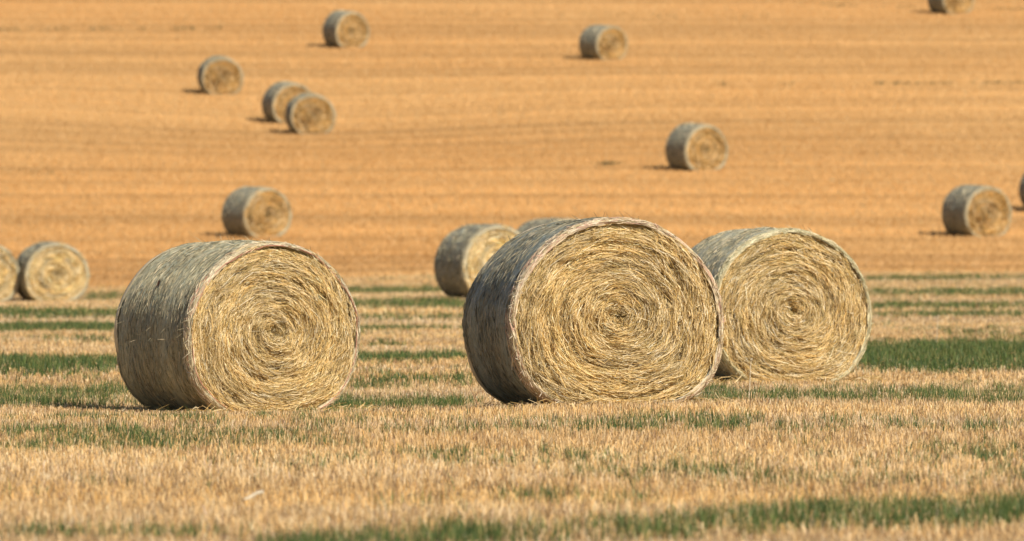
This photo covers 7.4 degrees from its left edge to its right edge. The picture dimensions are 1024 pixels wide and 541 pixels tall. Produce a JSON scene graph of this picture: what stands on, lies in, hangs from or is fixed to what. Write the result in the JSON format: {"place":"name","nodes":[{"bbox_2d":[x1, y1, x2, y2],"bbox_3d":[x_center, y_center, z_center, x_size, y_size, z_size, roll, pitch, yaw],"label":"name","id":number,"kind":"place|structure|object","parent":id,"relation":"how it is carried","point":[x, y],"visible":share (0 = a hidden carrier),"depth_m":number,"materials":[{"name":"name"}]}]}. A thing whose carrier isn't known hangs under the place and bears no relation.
{"place":"outdoors","nodes":[
{"label":"outdoors","id":0,"kind":"place"},
{"bbox_2d":[0,0,1023,540],"bbox_3d":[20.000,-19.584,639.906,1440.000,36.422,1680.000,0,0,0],"label":"field ground","id":1,"kind":"structure","parent":0,"point":[464,188],"depth_m":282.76,"materials":[{"name":"beige plant"}]},
{"bbox_2d":[0,245,19,301],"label":"round bale","id":2,"kind":"object","parent":1,"relation":"on","point":[9,276],"visible":0.98,"depth_m":204.00,"materials":[{"name":"plant"}]},
{"bbox_2d":[16,240,89,300],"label":"round bale","id":3,"kind":"object","parent":1,"relation":"on","point":[52,271],"visible":0.93,"depth_m":203.96,"materials":[{"name":"plant"}]},
{"bbox_2d":[197,55,243,94],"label":"round bale","id":4,"kind":"object","parent":1,"relation":"on","point":[218,74],"visible":1,"depth_m":322.97,"materials":[{"name":"plant"}]},
{"bbox_2d":[114,233,360,413],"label":"round bale","id":5,"kind":"object","parent":1,"relation":"on","point":[248,324],"visible":0.87,"depth_m":69.33,"materials":[{"name":"plant"}]},
{"bbox_2d":[244,490,263,499],"bbox_3d":[-1.350,1.175,41.610,0.105,0.056,0.024,0,0,3],"label":"straw piece","id":6,"kind":"object","parent":1,"relation":"on","point":[251,496],"visible":1,"depth_m":41.60,"materials":[{"name":"beige plant"}]},
{"bbox_2d":[221,186,291,237],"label":"round bale","id":7,"kind":"object","parent":1,"relation":"on","point":[252,211],"visible":1,"depth_m":240.92,"materials":[{"name":"plant"}]},
{"bbox_2d":[262,81,310,123],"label":"round bale","id":8,"kind":"object","parent":1,"relation":"on","point":[278,97],"visible":0.59,"depth_m":308.89,"materials":[{"name":"plant"}]},
{"bbox_2d":[285,93,335,134],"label":"round bale","id":9,"kind":"object","parent":1,"relation":"on","point":[309,113],"visible":1,"depth_m":302.54,"materials":[{"name":"plant"}]},
{"bbox_2d":[322,10,369,47],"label":"round bale","id":10,"kind":"object","parent":1,"relation":"on","point":[343,28],"visible":1,"depth_m":351.51,"materials":[{"name":"plant"}]},
{"bbox_2d":[466,381,483,406],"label":"dry stalk","id":11,"kind":"object","parent":1,"relation":"on","point":[473,394],"visible":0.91,"depth_m":65.36,"materials":[{"name":"beige plant"}]},
{"bbox_2d":[434,223,519,297],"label":"round bale","id":12,"kind":"object","parent":1,"relation":"on","point":[464,254],"visible":0.49,"depth_m":168.09,"materials":[{"name":"plant"}]},
{"bbox_2d":[112,373,885,413],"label":"loose straw","id":13,"kind":"object","parent":1,"relation":"on","point":[655,399],"visible":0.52,"depth_m":69.32,"materials":[{"name":"beige plant"}]},
{"bbox_2d":[516,216,572,232],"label":"round bale","id":14,"kind":"object","parent":1,"relation":"on","point":[527,225],"visible":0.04,"depth_m":187.92,"materials":[{"name":"plant"}]},
{"bbox_2d":[455,212,725,407],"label":"round bale","id":15,"kind":"object","parent":1,"relation":"on","point":[614,309],"visible":0.91,"depth_m":66.49,"materials":[{"name":"plant"}]},
{"bbox_2d":[579,25,627,60],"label":"round bale","id":16,"kind":"object","parent":1,"relation":"on","point":[602,42],"visible":1,"depth_m":342.55,"materials":[{"name":"plant"}]},
{"bbox_2d":[665,123,727,171],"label":"round bale","id":17,"kind":"object","parent":1,"relation":"on","point":[693,146],"visible":1,"depth_m":274.32,"materials":[{"name":"plant"}]},
{"bbox_2d":[692,225,873,383],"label":"round bale","id":18,"kind":"object","parent":1,"relation":"on","point":[796,302],"visible":0.81,"depth_m":78.99,"materials":[{"name":"plant"}]},
{"bbox_2d":[927,0,974,14],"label":"round bale","id":19,"kind":"object","parent":1,"relation":"on","point":[951,7],"visible":1,"depth_m":376.76,"materials":[{"name":"plant"}]},
{"bbox_2d":[942,185,1011,237],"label":"round bale","id":20,"kind":"object","parent":1,"relation":"on","point":[975,210],"visible":1,"depth_m":242.53,"materials":[{"name":"plant"}]},
{"bbox_2d":[1019,175,1023,204],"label":"round bale","id":21,"kind":"object","parent":1,"relation":"on","point":[1021,190],"visible":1,"depth_m":254.79,"materials":[{"name":"plant"}]},
{"bbox_2d":[0,267,1023,540],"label":"green grass","id":22,"kind":"structure","parent":0,"point":[946,355],"depth_m":57.82,"materials":[{"name":"green plant"}]},
{"bbox_2d":[3,2,1023,173],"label":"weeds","id":23,"kind":"object","parent":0,"point":[612,162],"visible":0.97,"depth_m":364.09,"materials":[{"name":"plant"}]}
]}

